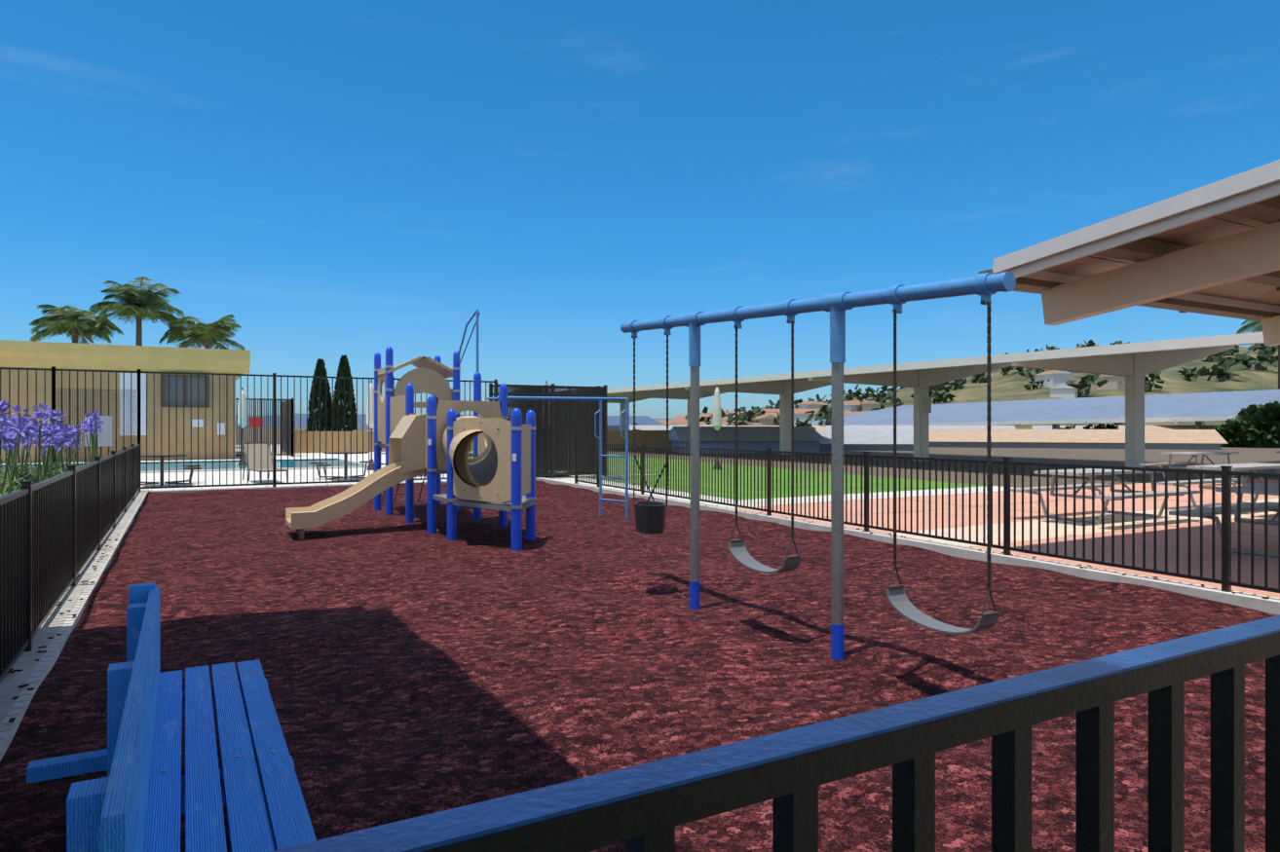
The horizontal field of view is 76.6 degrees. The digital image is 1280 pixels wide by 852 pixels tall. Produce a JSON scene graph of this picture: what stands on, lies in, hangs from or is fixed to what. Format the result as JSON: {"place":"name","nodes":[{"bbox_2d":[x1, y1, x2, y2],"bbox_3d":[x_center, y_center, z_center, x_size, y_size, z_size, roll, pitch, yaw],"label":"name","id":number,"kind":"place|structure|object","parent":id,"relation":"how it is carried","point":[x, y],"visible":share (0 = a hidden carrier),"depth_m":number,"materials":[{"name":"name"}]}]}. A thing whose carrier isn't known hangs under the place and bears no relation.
{"place":"outdoors","nodes":[
{"label":"outdoors","id":0,"kind":"place"},
{"bbox_2d":[0,339,250,462],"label":"pool house","id":1,"kind":"structure","parent":0,"point":[57,356],"depth_m":34.69,"materials":[{"name":"beige paint"}]},
{"bbox_2d":[235,414,675,426],"bbox_3d":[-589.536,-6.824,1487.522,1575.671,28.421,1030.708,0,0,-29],"label":"ground ridge","id":2,"kind":"structure","parent":0,"point":[279,420],"depth_m":1494.02,"materials":[{"name":"blue"}]},
{"bbox_2d":[0,0,1279,418],"label":"sky","id":3,"kind":"structure","parent":0,"point":[357,179],"materials":[{"name":"blue"}]},
{"bbox_2d":[235,426,1279,547],"bbox_3d":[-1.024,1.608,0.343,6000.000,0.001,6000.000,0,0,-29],"label":"terrain","id":4,"kind":"structure","parent":0,"point":[1102,457],"depth_m":38.23,"materials":[{"name":"soil"}]},
{"bbox_2d":[0,445,596,490],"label":"pool deck","id":5,"kind":"structure","parent":4,"relation":"on","point":[172,471],"depth_m":26.16,"materials":[{"name":"concrete"}]},
{"bbox_2d":[0,366,497,489],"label":"pool fence","id":6,"kind":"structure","parent":5,"relation":"on","point":[100,402],"depth_m":18.58,"materials":[{"name":"black"}]},
{"bbox_2d":[235,398,293,456],"bbox_3d":[-19.267,0.065,40.561,3.037,2.825,5.102,0,0,-29],"label":"fence enclosure","id":7,"kind":"object","parent":5,"relation":"on","point":[284,427],"visible":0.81,"depth_m":38.77,"materials":[{"name":"black"}]},
{"bbox_2d":[242,442,287,483],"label":"lounge chairs","id":8,"kind":"object","parent":5,"relation":"on","point":[258,457],"visible":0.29,"depth_m":21.85,"materials":[{"name":"brown metal"}]},
{"bbox_2d":[140,448,564,486],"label":"lounge chairs","id":9,"kind":"object","parent":5,"relation":"on","point":[187,467],"visible":0.6,"depth_m":21.03,"materials":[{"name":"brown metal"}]},
{"bbox_2d":[84,415,672,452],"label":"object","id":10,"kind":"object","parent":5,"relation":"on","point":[647,437],"visible":0.27,"depth_m":45.28,"materials":[{"name":"beige paint"}]},
{"bbox_2d":[237,379,721,470],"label":"umbrellas","id":11,"kind":"object","parent":5,"relation":"on","point":[717,418],"visible":0.67,"depth_m":27.79,"materials":[{"name":"beige fabric"}]},
{"bbox_2d":[489,382,607,478],"bbox_3d":[-3.684,0.145,25.099,3.415,2.666,5.193,0,0,-29],"label":"enclosure","id":12,"kind":"object","parent":5,"relation":"on","point":[560,424],"visible":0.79,"depth_m":23.16,"materials":[{"name":"black metal"}]},
{"bbox_2d":[307,354,356,431],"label":"cypress","id":13,"kind":"object","parent":4,"relation":"on","point":[344,369],"visible":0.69,"depth_m":85.50,"materials":[{"name":"green plant"}]},
{"bbox_2d":[0,480,1278,851],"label":"mulch ground","id":14,"kind":"structure","parent":4,"relation":"on","point":[413,669],"depth_m":5.43,"materials":[{"name":"red wood"}]},
{"bbox_2d":[26,582,316,851],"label":"bench","id":15,"kind":"object","parent":14,"relation":"on","point":[143,796],"visible":1,"depth_m":2.59,"materials":[{"name":"blue wood"}]},
{"bbox_2d":[285,309,628,550],"bbox_3d":[-3.268,-0.180,13.196,5.869,3.516,5.227,0,0,21],"label":"play structure","id":16,"kind":"object","parent":14,"relation":"on","point":[487,473],"visible":0.98,"depth_m":11.64,"materials":[{"name":"blue"}]},
{"bbox_2d":[427,421,516,498],"bbox_3d":[-2.294,0.428,10.587,0.149,0.972,2.352,0,0,-40],"label":"play hardware","id":17,"kind":"object","parent":16,"relation":"attached to","point":[513,455],"visible":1,"depth_m":9.99,"materials":[{"name":"silver metal"}]},
{"bbox_2d":[620,271,1016,660],"bbox_3d":[0.894,0.280,6.098,0.304,2.596,4.253,0,0,-29],"label":"swing set","id":18,"kind":"object","parent":14,"relation":"on","point":[650,517],"visible":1,"depth_m":5.33,"materials":[{"name":"blue"}]},
{"bbox_2d":[0,474,1279,761],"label":"kerbs","id":19,"kind":"structure","parent":4,"relation":"on","point":[33,673],"depth_m":7.65,"materials":[{"name":"concrete"}]},
{"bbox_2d":[0,442,140,683],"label":"fence","id":20,"kind":"object","parent":19,"relation":"on","point":[55,531],"visible":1,"depth_m":6.18,"materials":[{"name":"black metal"}]},
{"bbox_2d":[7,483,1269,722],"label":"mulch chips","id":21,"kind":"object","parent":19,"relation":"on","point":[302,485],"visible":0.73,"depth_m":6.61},
{"bbox_2d":[269,614,1279,851],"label":"fence","id":22,"kind":"object","parent":19,"relation":"on","point":[652,806],"visible":1,"depth_m":1.13,"materials":[{"name":"black metal"}]},
{"bbox_2d":[574,434,1279,593],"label":"fence","id":23,"kind":"object","parent":19,"relation":"on","point":[1225,582],"visible":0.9,"depth_m":9.29,"materials":[{"name":"black metal"}]},
{"bbox_2d":[28,276,1279,389],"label":"palms","id":24,"kind":"object","parent":4,"relation":"on","point":[74,324],"visible":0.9,"depth_m":52.85,"materials":[{"name":"green plant"}]},
{"bbox_2d":[468,451,1279,598],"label":"paved patio","id":25,"kind":"structure","parent":4,"relation":"on","point":[1259,561],"depth_m":13.17,"materials":[{"name":"pink concrete"}]},
{"bbox_2d":[978,159,1279,346],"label":"canopy","id":26,"kind":"object","parent":25,"relation":"on","point":[1185,251],"visible":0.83,"depth_m":8.48,"materials":[{"name":"beige metal"}]},
{"bbox_2d":[1012,216,1279,313],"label":"canopy fixtures","id":27,"kind":"object","parent":26,"relation":"attached to","point":[1277,288],"visible":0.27,"depth_m":9.06,"materials":[{"name":"brown metal"}]},
{"bbox_2d":[1010,451,1279,558],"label":"picnic tables","id":28,"kind":"object","parent":25,"relation":"on","point":[1259,489],"visible":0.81,"depth_m":12.71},
{"bbox_2d":[635,400,1279,448],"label":"trees","id":29,"kind":"object","parent":4,"relation":"on","point":[1254,426],"visible":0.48,"depth_m":60.22,"materials":[{"name":"green plant"}]},
{"bbox_2d":[820,346,1278,429],"bbox_3d":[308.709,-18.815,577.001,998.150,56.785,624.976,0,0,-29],"label":"hills","id":30,"kind":"structure","parent":0,"point":[1010,385],"depth_m":298.09,"materials":[{"name":"beige soil"}]},
{"bbox_2d":[655,344,1125,425],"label":"houses","id":31,"kind":"structure","parent":30,"relation":"on","point":[1055,381],"depth_m":286.87,"materials":[{"name":"beige paint"}]},
{"bbox_2d":[684,339,1278,425],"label":"hill trees","id":32,"kind":"object","parent":30,"relation":"on","point":[1222,371],"visible":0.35,"depth_m":314.19,"materials":[{"name":"green plant"}]},
{"bbox_3d":[-10.814,1.103,5.167,11.650,0.950,26.000,0,0,-29],"label":"ground planter","id":33,"kind":"object","parent":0,"visible":0},
{"bbox_2d":[0,399,134,496],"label":"agapanthus","id":34,"kind":"object","parent":33,"relation":"on","point":[15,432],"visible":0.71,"depth_m":11.42,"materials":[{"name":"purple plant"}]},
{"label":"parking area ground","id":35,"kind":"structure","parent":0,"visible":0},
{"bbox_2d":[293,414,665,431],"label":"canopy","id":36,"kind":"object","parent":35,"relation":"on","point":[639,421],"visible":0.02,"depth_m":104.35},
{"bbox_2d":[366,425,1227,453],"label":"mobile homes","id":37,"kind":"object","parent":35,"relation":"on","point":[810,439],"visible":0.27,"depth_m":56.71,"materials":[{"name":"grey"}]},
{"bbox_2d":[481,332,1264,467],"bbox_3d":[2.189,0.140,56.873,13.671,7.276,88.560,0,0,-29],"label":"canopy","id":38,"kind":"object","parent":35,"relation":"on","point":[1133,363],"visible":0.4,"depth_m":30.46,"materials":[{"name":"beige metal"}]},
{"bbox_2d":[793,389,1279,429],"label":"carport roof","id":39,"kind":"structure","parent":35,"relation":"on","point":[1199,408],"depth_m":94.17,"materials":[{"name":"white paint"}]}
]}

